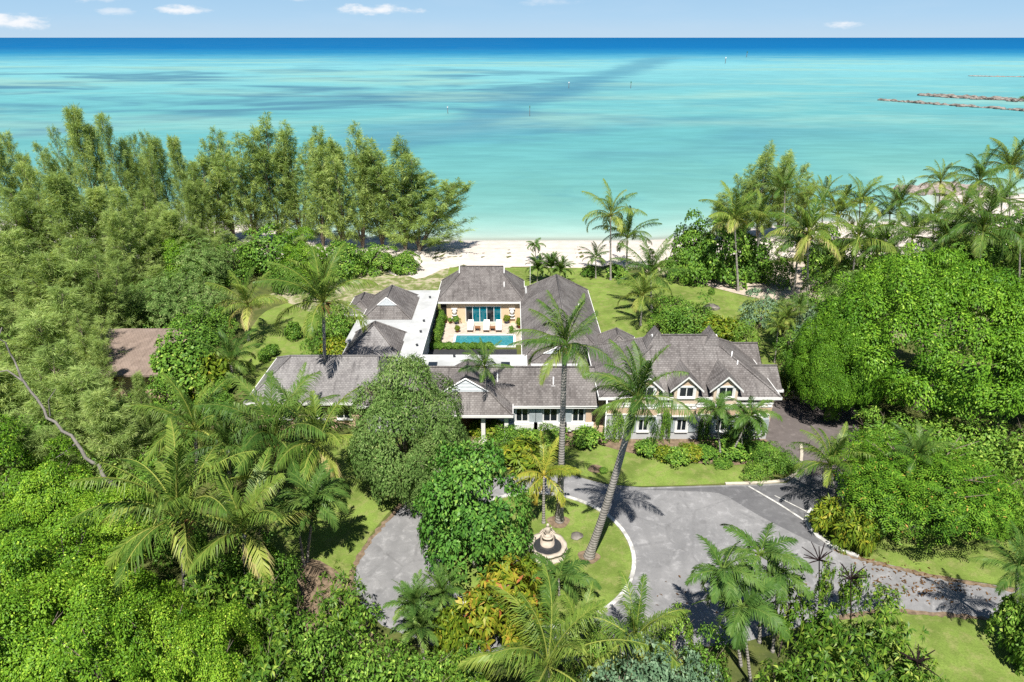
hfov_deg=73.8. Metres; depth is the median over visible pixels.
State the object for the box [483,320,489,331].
sun lounger
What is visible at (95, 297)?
casuarina tree
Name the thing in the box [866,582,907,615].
umbrella shrub
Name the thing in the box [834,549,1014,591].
soil edge
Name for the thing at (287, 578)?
bush
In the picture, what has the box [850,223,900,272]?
sea grape
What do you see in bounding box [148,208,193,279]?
casuarina tree
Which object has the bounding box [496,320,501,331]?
sun lounger
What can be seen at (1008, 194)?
coconut palm
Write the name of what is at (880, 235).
coconut palm
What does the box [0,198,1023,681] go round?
ground
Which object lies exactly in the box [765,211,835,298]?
coconut palm
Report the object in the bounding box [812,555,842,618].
umbrella shrub
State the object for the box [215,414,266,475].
bush
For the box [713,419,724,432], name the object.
window
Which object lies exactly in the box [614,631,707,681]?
silver bush
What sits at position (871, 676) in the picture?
umbrella shrub
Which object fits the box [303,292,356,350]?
bush
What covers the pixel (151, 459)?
bush
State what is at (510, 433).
bush
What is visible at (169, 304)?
feathery bush
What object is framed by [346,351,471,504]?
feathery tree
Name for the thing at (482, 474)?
glossy tree
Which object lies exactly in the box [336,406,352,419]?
window
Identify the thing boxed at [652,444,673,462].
yellow shrub
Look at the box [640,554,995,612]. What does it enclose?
leaf litter
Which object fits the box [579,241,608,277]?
coconut palm
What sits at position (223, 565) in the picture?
bush
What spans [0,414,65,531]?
broadleaf tree
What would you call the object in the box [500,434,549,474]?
ginger clump
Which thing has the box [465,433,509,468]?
bush
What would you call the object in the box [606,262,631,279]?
shrub
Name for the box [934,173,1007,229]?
coconut palm
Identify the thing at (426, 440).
feathery tree
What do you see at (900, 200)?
coconut palm
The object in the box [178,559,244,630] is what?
umbrella tree
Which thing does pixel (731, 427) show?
bush
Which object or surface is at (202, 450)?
bush
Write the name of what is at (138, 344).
garden shed
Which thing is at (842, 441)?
coconut palm
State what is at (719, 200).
casuarina tree
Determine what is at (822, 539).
kerb
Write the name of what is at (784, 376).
yellow shrub
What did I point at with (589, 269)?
shrub
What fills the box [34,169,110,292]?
casuarina tree
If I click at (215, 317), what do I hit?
bush
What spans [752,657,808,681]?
umbrella shrub
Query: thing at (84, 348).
casuarina tree
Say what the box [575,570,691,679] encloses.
coconut palm
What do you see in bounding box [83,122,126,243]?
casuarina tree
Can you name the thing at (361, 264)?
bush
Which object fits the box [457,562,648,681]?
coconut palm
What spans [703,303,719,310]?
boulder
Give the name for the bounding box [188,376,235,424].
bush
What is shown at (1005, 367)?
fig tree
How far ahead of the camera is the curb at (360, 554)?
44.40 m
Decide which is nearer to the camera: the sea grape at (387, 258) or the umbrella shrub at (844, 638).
the umbrella shrub at (844, 638)
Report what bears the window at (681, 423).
in the two storey wing at (711, 362)
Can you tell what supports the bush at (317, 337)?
on the lawn at (265, 333)
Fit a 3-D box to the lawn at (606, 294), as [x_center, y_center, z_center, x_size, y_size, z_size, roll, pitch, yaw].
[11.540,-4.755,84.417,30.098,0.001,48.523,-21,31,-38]
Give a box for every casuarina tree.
[0,129,56,248]
[0,141,37,250]
[0,186,61,288]
[0,227,95,337]
[0,239,48,336]
[0,283,128,385]
[0,299,74,389]
[0,361,53,432]
[0,408,97,514]
[3,338,125,453]
[11,140,79,254]
[12,187,71,280]
[29,236,137,332]
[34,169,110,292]
[42,123,88,249]
[47,371,138,451]
[51,308,111,381]
[59,104,113,251]
[69,185,132,283]
[71,248,142,342]
[73,386,166,499]
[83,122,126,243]
[84,338,127,406]
[92,110,155,263]
[92,185,163,287]
[103,249,146,294]
[123,132,157,221]
[125,188,171,260]
[125,204,177,280]
[125,403,189,480]
[128,370,163,448]
[132,129,177,222]
[138,264,168,295]
[145,133,186,228]
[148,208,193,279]
[165,134,204,229]
[176,152,233,237]
[179,160,221,247]
[181,223,217,276]
[197,126,247,240]
[198,228,240,268]
[214,131,276,235]
[235,235,267,259]
[240,112,301,234]
[269,119,319,235]
[280,236,310,255]
[289,124,345,245]
[307,137,364,243]
[327,120,382,247]
[347,137,402,244]
[362,135,430,249]
[369,170,476,250]
[704,189,745,239]
[730,164,762,230]
[744,140,795,236]
[765,149,810,231]
[786,170,819,238]
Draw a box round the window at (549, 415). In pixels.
[542,409,557,422]
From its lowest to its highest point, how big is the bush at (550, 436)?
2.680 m
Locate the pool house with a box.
[437,266,524,322]
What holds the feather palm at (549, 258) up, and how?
on the lawn at (606, 294)
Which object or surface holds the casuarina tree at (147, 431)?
on the ground at (758, 652)
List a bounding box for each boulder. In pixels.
[571,532,582,539]
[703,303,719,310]
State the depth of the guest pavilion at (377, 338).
64.20 m
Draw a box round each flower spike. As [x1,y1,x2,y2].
[802,542,834,605]
[837,563,870,632]
[896,644,938,676]
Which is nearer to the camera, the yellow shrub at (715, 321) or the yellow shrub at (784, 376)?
the yellow shrub at (784, 376)
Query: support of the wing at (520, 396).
on the ground at (758, 652)
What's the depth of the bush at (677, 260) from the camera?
90.46 m
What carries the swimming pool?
in the terrace
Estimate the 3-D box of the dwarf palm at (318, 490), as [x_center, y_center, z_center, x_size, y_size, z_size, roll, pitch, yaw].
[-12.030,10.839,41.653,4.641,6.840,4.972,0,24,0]
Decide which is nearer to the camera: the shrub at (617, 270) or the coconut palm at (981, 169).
the shrub at (617, 270)
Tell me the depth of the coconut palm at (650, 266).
78.92 m
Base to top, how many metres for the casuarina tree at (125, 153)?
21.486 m
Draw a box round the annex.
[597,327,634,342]
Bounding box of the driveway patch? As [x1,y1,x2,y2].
[648,472,845,549]
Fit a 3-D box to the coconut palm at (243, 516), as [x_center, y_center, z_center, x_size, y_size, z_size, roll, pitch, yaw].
[-14.936,11.232,37.458,7.111,9.541,7.934,0,24,0]
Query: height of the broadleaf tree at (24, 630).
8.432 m
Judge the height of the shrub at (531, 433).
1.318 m
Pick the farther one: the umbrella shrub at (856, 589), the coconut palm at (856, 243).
the coconut palm at (856, 243)
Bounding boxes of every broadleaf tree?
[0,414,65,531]
[0,434,104,548]
[0,504,144,669]
[0,526,80,620]
[0,561,135,681]
[0,596,27,680]
[41,571,181,681]
[50,480,170,566]
[56,551,191,680]
[107,578,239,681]
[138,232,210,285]
[155,599,275,681]
[276,226,328,289]
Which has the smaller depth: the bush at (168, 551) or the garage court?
the bush at (168, 551)
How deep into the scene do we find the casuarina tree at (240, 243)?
97.19 m
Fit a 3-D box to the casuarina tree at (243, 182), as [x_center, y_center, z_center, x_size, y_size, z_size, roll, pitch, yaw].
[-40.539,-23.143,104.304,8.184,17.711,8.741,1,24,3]
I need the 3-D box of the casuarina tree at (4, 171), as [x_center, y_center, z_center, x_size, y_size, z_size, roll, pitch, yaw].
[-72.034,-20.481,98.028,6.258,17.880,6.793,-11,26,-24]
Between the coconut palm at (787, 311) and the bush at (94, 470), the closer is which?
the bush at (94, 470)
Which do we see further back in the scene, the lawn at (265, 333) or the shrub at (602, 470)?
the lawn at (265, 333)
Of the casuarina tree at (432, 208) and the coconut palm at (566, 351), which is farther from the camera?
the casuarina tree at (432, 208)
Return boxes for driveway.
[354,471,1022,661]
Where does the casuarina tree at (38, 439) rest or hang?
on the ground at (758, 652)
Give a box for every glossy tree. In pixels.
[410,438,535,584]
[421,479,476,564]
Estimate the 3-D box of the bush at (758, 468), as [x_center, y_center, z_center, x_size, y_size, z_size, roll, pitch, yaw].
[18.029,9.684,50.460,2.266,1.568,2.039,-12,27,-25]
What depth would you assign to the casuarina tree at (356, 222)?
101.99 m
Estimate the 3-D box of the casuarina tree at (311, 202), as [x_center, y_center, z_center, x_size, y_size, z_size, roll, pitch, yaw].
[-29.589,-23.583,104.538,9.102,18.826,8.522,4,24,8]
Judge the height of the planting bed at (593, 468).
0.001 m
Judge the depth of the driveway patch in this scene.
48.65 m
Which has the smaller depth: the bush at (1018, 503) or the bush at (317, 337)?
the bush at (1018, 503)
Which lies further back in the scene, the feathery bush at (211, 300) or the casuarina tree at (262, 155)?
the casuarina tree at (262, 155)
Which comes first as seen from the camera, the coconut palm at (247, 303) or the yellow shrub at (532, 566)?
the yellow shrub at (532, 566)
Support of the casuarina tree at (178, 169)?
on the ground at (758, 652)
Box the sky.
[0,0,1023,37]
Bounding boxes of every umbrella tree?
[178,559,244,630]
[227,572,300,651]
[236,632,314,681]
[252,593,327,678]
[306,559,380,661]
[443,634,492,681]
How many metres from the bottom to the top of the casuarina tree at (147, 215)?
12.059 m
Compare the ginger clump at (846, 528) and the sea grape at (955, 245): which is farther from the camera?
the sea grape at (955, 245)
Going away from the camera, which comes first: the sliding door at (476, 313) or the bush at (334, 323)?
the bush at (334, 323)
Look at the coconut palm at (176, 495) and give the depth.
35.03 m
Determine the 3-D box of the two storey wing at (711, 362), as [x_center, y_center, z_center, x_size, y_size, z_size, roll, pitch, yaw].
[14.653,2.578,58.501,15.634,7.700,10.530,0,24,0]
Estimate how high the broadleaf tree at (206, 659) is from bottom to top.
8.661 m
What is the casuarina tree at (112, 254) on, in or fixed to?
on the ground at (758, 652)
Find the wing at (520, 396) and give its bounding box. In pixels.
[357,358,603,442]
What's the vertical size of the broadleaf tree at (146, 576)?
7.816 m
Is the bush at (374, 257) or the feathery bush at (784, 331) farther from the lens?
the bush at (374, 257)
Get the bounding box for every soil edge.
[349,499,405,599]
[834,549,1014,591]
[836,608,994,620]
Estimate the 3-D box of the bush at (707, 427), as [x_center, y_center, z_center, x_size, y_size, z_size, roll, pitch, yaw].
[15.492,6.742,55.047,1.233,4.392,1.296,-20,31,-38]
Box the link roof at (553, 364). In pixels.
[531,364,579,365]
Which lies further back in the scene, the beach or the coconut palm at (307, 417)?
the beach
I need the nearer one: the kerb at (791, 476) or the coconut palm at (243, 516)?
the coconut palm at (243, 516)
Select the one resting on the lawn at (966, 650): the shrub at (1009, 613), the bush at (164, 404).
the shrub at (1009, 613)
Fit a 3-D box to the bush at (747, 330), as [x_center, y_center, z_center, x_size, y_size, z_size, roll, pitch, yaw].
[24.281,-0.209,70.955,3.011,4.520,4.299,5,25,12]
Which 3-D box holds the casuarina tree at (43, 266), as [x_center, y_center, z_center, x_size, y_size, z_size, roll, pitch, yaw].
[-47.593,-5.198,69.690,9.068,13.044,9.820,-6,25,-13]
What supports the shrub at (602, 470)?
on the front lawn at (637, 470)
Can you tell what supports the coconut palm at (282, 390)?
on the lawn at (357, 525)
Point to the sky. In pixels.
(18, 18)
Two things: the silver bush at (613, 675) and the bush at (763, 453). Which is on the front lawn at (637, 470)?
the bush at (763, 453)
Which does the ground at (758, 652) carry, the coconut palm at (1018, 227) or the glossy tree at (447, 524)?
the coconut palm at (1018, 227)
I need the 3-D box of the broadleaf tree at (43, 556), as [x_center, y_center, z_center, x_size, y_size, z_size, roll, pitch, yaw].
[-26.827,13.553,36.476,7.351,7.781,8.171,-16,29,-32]
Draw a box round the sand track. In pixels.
[696,262,864,299]
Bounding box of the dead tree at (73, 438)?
[0,327,136,515]
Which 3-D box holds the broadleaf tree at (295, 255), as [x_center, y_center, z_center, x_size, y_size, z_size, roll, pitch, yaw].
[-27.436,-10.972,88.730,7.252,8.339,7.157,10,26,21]
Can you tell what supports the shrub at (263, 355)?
on the lawn at (265, 333)
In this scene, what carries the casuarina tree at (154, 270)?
on the ground at (758, 652)
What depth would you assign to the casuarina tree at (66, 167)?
97.83 m
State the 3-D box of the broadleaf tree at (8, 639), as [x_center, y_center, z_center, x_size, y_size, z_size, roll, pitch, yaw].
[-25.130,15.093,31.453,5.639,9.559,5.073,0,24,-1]
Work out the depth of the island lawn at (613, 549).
43.62 m
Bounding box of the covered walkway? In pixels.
[345,290,526,365]
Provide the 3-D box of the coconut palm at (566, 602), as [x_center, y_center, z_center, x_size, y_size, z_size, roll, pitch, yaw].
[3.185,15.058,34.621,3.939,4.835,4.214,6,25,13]
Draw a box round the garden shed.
[69,328,186,398]
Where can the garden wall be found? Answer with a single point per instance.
(786, 397)
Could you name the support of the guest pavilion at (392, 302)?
on the ground at (758, 652)
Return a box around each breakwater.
[877,98,1023,111]
[917,93,1023,101]
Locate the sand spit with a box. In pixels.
[969,75,1023,76]
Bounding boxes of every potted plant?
[452,316,460,323]
[454,325,459,332]
[503,315,509,323]
[508,325,515,331]
[515,318,520,328]
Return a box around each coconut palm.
[66,417,257,606]
[125,372,259,484]
[160,447,315,603]
[169,399,273,500]
[188,323,265,379]
[192,370,353,495]
[205,266,288,340]
[243,362,341,456]
[252,242,377,361]
[268,386,373,483]
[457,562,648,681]
[458,337,512,421]
[506,290,614,523]
[511,430,582,523]
[543,581,609,670]
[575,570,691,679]
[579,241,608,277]
[581,339,697,559]
[582,178,647,279]
[592,203,661,269]
[610,232,691,311]
[617,267,670,325]
[699,180,767,291]
[733,191,788,281]
[753,161,811,242]
[764,187,859,303]
[764,311,794,362]
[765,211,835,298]
[770,302,806,342]
[782,290,815,325]
[790,421,876,505]
[796,174,848,221]
[809,184,873,238]
[816,193,914,276]
[833,174,894,249]
[838,215,913,271]
[858,187,913,226]
[871,177,933,250]
[882,205,950,257]
[883,419,958,483]
[896,179,978,251]
[898,198,1003,262]
[917,159,971,199]
[927,185,1023,271]
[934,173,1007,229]
[944,145,1017,214]
[968,520,1023,642]
[975,200,1023,281]
[976,168,1023,222]
[978,137,1023,215]
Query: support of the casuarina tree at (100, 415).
on the ground at (758, 652)
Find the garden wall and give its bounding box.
[779,389,828,398]
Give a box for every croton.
[455,573,511,654]
[475,553,541,613]
[493,586,550,672]
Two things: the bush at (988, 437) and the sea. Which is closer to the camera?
the bush at (988, 437)
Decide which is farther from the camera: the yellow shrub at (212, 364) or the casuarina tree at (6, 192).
the casuarina tree at (6, 192)
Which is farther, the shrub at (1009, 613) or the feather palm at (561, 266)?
the feather palm at (561, 266)
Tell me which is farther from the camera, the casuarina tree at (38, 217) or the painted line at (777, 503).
the casuarina tree at (38, 217)
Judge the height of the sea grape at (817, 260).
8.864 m
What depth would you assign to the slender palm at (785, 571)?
33.69 m
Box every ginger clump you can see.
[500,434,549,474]
[803,493,844,535]
[829,501,868,554]
[850,511,880,557]
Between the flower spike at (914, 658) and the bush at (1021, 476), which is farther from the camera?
the bush at (1021, 476)
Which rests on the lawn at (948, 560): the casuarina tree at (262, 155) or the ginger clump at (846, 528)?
the ginger clump at (846, 528)
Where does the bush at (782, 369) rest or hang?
on the ground at (758, 652)
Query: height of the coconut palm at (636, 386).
15.466 m
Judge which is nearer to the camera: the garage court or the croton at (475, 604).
the croton at (475, 604)
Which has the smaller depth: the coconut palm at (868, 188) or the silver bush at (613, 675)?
the silver bush at (613, 675)
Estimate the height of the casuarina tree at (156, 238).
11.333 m
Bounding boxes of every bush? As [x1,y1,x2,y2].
[0,327,73,382]
[0,485,80,534]
[2,384,26,439]
[6,389,90,461]
[44,345,90,393]
[62,420,157,500]
[103,287,145,320]
[104,391,173,449]
[114,445,187,510]
[116,303,171,327]
[117,274,167,324]
[127,263,209,327]
[144,373,190,423]
[151,497,210,577]
[162,299,229,351]
[170,234,237,285]
[173,274,240,326]
[175,407,234,482]
[183,538,250,637]
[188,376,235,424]
[205,303,242,339]
[214,242,253,286]
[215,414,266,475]
[226,510,287,605]
[258,528,306,612]
[264,247,304,295]
[280,607,365,681]
[299,318,332,354]
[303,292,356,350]
[328,601,420,681]
[345,252,368,273]
[358,242,385,266]
[387,639,458,681]
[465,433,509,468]
[487,424,527,448]
[529,422,567,450]
[571,616,623,681]
[578,632,651,681]
[602,399,625,443]
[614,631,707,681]
[642,315,668,333]
[644,600,695,671]
[648,294,691,333]
[656,402,672,443]
[660,247,692,283]
[665,289,717,334]
[672,653,724,681]
[677,622,731,681]
[695,403,710,440]
[724,410,761,439]
[730,318,760,348]
[737,287,779,331]
[740,461,773,485]
[749,440,788,475]
[759,240,795,290]
[760,287,803,345]
[770,327,811,367]
[774,444,802,475]
[778,350,809,398]
[789,300,826,352]
[796,273,832,311]
[817,245,861,288]
[821,266,863,318]
[837,489,897,543]
[838,405,915,461]
[841,266,899,302]
[881,249,911,283]
[893,404,991,467]
[905,257,961,299]
[940,416,1023,481]
[960,263,1013,301]
[972,467,1023,538]
[977,420,1023,493]
[991,494,1023,552]
[1006,245,1023,282]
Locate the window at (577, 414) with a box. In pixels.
[571,409,584,422]
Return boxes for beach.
[0,194,1023,278]
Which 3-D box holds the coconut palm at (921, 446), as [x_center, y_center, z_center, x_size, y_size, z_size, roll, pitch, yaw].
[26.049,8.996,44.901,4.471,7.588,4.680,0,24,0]
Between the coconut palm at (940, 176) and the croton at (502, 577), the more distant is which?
the coconut palm at (940, 176)
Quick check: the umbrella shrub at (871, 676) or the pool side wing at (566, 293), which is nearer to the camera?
the umbrella shrub at (871, 676)
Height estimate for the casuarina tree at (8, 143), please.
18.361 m
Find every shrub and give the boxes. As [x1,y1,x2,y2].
[181,352,234,404]
[257,348,270,363]
[263,343,279,356]
[284,320,303,341]
[317,335,347,354]
[429,603,467,658]
[468,418,485,439]
[480,418,503,438]
[506,427,542,444]
[514,552,543,597]
[565,424,605,449]
[580,264,600,276]
[599,467,608,473]
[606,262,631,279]
[634,436,658,458]
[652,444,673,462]
[663,446,690,466]
[679,442,703,461]
[693,314,729,340]
[697,440,722,463]
[708,289,714,294]
[708,433,759,462]
[712,457,733,469]
[717,315,748,341]
[744,434,775,459]
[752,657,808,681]
[766,570,814,656]
[776,637,832,681]
[779,372,792,395]
[792,631,863,681]
[795,592,846,658]
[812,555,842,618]
[815,602,876,681]
[836,563,870,617]
[836,641,897,681]
[857,604,929,674]
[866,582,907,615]
[878,631,935,681]
[904,655,949,681]
[983,591,1023,648]
[1004,620,1023,675]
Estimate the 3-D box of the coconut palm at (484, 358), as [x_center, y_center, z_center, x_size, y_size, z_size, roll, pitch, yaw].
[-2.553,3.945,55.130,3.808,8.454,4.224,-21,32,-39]
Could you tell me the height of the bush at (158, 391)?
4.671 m
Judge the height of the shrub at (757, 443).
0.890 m
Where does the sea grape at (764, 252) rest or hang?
on the ground at (758, 652)
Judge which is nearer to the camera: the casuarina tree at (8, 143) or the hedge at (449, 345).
the hedge at (449, 345)
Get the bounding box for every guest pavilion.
[342,321,406,355]
[344,285,418,319]
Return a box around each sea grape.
[146,323,229,400]
[236,222,294,276]
[319,238,367,280]
[361,244,399,277]
[390,250,421,274]
[664,207,717,287]
[694,211,753,289]
[727,232,772,283]
[794,222,857,285]
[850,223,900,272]
[923,231,975,265]
[956,218,1017,270]
[991,209,1023,251]
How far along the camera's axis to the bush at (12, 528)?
44.31 m
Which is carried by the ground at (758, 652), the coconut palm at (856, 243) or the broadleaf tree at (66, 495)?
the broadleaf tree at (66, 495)
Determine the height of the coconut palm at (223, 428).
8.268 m
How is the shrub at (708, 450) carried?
on the planting bed at (615, 444)
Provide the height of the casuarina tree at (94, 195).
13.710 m
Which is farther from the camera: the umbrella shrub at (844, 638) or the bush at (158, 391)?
the bush at (158, 391)
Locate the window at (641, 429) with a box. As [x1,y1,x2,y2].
[636,419,648,432]
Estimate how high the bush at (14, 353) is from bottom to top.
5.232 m
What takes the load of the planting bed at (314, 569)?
on the ground at (758, 652)
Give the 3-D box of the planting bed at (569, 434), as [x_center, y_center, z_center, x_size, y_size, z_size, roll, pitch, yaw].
[2.195,8.024,55.666,10.996,0.001,3.164,0,24,0]
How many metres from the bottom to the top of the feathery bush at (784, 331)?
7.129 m
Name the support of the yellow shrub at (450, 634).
on the ground at (758, 652)
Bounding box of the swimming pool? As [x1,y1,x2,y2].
[453,334,515,346]
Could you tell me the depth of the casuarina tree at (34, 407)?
50.41 m
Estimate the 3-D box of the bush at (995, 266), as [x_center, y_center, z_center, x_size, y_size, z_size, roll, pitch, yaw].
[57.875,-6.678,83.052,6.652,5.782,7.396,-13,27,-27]
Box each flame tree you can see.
[808,420,1023,551]
[954,466,1023,546]
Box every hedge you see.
[429,341,493,349]
[432,309,445,342]
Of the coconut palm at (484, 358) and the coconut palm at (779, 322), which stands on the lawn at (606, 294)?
the coconut palm at (779, 322)
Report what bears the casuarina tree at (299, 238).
on the ground at (758, 652)
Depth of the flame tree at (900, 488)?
41.99 m
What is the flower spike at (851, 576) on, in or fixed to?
on the lawn at (966, 650)
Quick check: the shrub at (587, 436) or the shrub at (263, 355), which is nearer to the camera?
the shrub at (587, 436)
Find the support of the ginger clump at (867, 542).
on the lawn at (948, 560)
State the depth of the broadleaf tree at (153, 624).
30.83 m
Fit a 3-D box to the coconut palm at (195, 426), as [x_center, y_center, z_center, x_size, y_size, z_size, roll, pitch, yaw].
[-22.133,6.711,48.024,7.642,9.210,7.766,0,24,0]
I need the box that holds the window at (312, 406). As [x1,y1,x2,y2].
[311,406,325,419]
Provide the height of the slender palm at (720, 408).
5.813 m
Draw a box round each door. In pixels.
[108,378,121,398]
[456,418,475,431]
[465,306,500,321]
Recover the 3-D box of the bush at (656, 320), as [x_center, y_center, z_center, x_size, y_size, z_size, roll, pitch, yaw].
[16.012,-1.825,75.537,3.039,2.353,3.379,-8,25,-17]
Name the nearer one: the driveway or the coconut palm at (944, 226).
the driveway
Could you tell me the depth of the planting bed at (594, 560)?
43.01 m
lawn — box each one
[234,303,347,390]
[269,268,448,315]
[269,434,419,579]
[443,494,631,620]
[447,267,794,363]
[515,443,778,485]
[624,261,988,341]
[815,498,1023,587]
[823,614,1023,681]
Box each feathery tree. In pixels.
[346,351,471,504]
[393,429,465,515]
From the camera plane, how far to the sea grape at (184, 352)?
59.91 m
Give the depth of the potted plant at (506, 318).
77.73 m
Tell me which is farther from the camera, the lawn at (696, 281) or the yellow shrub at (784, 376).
the lawn at (696, 281)
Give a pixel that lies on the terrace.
(449, 332)
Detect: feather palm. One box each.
[382,569,441,646]
[389,593,444,659]
[422,563,467,616]
[525,253,549,281]
[536,251,563,275]
[547,255,575,278]
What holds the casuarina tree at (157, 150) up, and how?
on the ground at (758, 652)
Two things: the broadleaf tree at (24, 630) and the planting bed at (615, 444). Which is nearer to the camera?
the broadleaf tree at (24, 630)
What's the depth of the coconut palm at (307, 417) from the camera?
46.29 m
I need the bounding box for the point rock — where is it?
[891,181,996,195]
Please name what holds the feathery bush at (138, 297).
on the ground at (758, 652)
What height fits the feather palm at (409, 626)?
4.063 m
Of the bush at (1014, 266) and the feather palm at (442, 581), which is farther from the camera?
the bush at (1014, 266)
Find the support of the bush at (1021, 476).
on the lawn at (948, 560)
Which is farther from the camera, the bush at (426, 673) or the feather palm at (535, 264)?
the feather palm at (535, 264)
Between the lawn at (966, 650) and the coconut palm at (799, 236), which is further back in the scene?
the coconut palm at (799, 236)
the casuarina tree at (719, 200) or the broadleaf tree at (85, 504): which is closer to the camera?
the broadleaf tree at (85, 504)
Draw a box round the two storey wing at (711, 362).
[587,325,783,440]
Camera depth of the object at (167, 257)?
86.61 m
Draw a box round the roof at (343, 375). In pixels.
[243,355,395,427]
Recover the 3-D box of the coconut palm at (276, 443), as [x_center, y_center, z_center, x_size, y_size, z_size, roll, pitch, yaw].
[-16.382,7.049,46.767,10.226,9.605,9.805,4,24,8]
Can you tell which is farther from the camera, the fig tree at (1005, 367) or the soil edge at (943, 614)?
the fig tree at (1005, 367)
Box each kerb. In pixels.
[459,491,635,628]
[725,444,802,484]
[805,508,858,557]
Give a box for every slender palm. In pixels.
[526,237,545,257]
[529,547,601,607]
[685,534,766,666]
[693,567,790,681]
[694,391,742,456]
[718,522,812,643]
[721,414,763,443]
[726,395,782,447]
[754,546,812,652]
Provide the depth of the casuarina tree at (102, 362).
57.76 m
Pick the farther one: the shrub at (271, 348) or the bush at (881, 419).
the shrub at (271, 348)
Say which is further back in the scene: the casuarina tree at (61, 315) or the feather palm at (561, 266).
the feather palm at (561, 266)
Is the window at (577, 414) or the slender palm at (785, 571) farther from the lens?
the window at (577, 414)
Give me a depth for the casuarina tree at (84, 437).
50.64 m
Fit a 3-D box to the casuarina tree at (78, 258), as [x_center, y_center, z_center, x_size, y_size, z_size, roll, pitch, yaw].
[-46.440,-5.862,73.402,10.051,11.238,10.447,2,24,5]
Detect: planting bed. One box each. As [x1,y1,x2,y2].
[279,558,374,656]
[471,432,603,447]
[547,516,569,527]
[578,550,600,563]
[588,465,600,472]
[597,439,766,464]
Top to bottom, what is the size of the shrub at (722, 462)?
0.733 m
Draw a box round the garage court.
[766,399,858,475]
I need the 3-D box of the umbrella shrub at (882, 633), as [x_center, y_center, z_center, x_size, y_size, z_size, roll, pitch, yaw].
[18.665,15.218,34.219,3.041,5.033,2.977,-3,24,-8]
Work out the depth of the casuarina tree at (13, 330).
60.26 m
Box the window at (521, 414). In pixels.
[515,409,528,422]
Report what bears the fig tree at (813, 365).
on the ground at (758, 652)
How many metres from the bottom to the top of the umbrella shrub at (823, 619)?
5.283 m
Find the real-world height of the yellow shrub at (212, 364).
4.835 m
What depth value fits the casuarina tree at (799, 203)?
106.77 m
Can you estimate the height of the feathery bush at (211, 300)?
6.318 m
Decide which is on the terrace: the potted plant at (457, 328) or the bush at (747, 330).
the potted plant at (457, 328)
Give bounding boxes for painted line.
[748,486,804,520]
[775,495,805,510]
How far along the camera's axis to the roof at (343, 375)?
57.35 m
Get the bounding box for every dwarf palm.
[264,482,326,566]
[269,459,350,562]
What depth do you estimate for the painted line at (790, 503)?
47.97 m
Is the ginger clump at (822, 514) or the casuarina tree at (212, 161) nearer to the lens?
the ginger clump at (822, 514)
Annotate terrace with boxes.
[441,323,520,344]
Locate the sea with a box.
[0,38,1023,239]
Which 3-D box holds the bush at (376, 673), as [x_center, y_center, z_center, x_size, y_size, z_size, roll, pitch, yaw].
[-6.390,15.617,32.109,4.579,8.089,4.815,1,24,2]
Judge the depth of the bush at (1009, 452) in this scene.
48.85 m
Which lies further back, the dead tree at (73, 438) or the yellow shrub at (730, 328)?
the yellow shrub at (730, 328)
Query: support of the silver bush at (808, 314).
on the lawn at (606, 294)
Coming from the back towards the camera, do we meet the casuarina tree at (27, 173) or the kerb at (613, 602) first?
the casuarina tree at (27, 173)
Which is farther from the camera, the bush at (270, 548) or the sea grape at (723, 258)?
the sea grape at (723, 258)
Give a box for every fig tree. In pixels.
[784,307,900,420]
[812,240,1023,421]
[978,297,1023,394]
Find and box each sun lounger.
[467,320,473,331]
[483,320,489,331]
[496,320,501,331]
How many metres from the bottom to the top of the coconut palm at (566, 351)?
16.623 m
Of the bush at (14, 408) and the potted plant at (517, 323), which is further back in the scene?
the potted plant at (517, 323)
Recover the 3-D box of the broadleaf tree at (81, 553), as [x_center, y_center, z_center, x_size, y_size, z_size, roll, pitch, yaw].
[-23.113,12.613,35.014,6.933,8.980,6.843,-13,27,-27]
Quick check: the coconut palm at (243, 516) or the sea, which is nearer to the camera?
the coconut palm at (243, 516)
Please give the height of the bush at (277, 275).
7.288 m
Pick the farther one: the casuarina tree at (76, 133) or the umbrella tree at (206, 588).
the casuarina tree at (76, 133)
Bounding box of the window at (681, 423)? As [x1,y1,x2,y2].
[675,419,686,432]
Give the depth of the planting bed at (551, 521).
46.12 m
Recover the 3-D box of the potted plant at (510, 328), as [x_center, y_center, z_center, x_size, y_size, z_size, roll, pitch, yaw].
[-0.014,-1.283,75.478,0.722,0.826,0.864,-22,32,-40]
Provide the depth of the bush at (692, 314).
73.23 m
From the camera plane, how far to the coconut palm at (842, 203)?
94.96 m
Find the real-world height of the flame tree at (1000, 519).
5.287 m
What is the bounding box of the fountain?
[527,523,567,563]
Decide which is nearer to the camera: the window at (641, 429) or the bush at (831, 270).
the window at (641, 429)
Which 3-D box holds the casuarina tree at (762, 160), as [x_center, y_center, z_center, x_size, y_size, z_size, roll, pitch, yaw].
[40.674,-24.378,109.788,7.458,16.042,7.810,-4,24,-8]
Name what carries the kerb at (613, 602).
on the island lawn at (613, 549)
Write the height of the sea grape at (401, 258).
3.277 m
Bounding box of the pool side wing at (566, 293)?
[520,274,600,365]
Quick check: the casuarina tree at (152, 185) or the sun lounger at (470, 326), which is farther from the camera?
the casuarina tree at (152, 185)
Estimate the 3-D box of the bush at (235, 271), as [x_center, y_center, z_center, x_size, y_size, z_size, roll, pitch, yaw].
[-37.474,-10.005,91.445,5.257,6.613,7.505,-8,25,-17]
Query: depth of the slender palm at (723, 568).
32.57 m
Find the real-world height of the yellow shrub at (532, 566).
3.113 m
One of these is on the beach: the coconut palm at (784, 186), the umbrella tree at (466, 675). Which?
the coconut palm at (784, 186)
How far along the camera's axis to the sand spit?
588.74 m

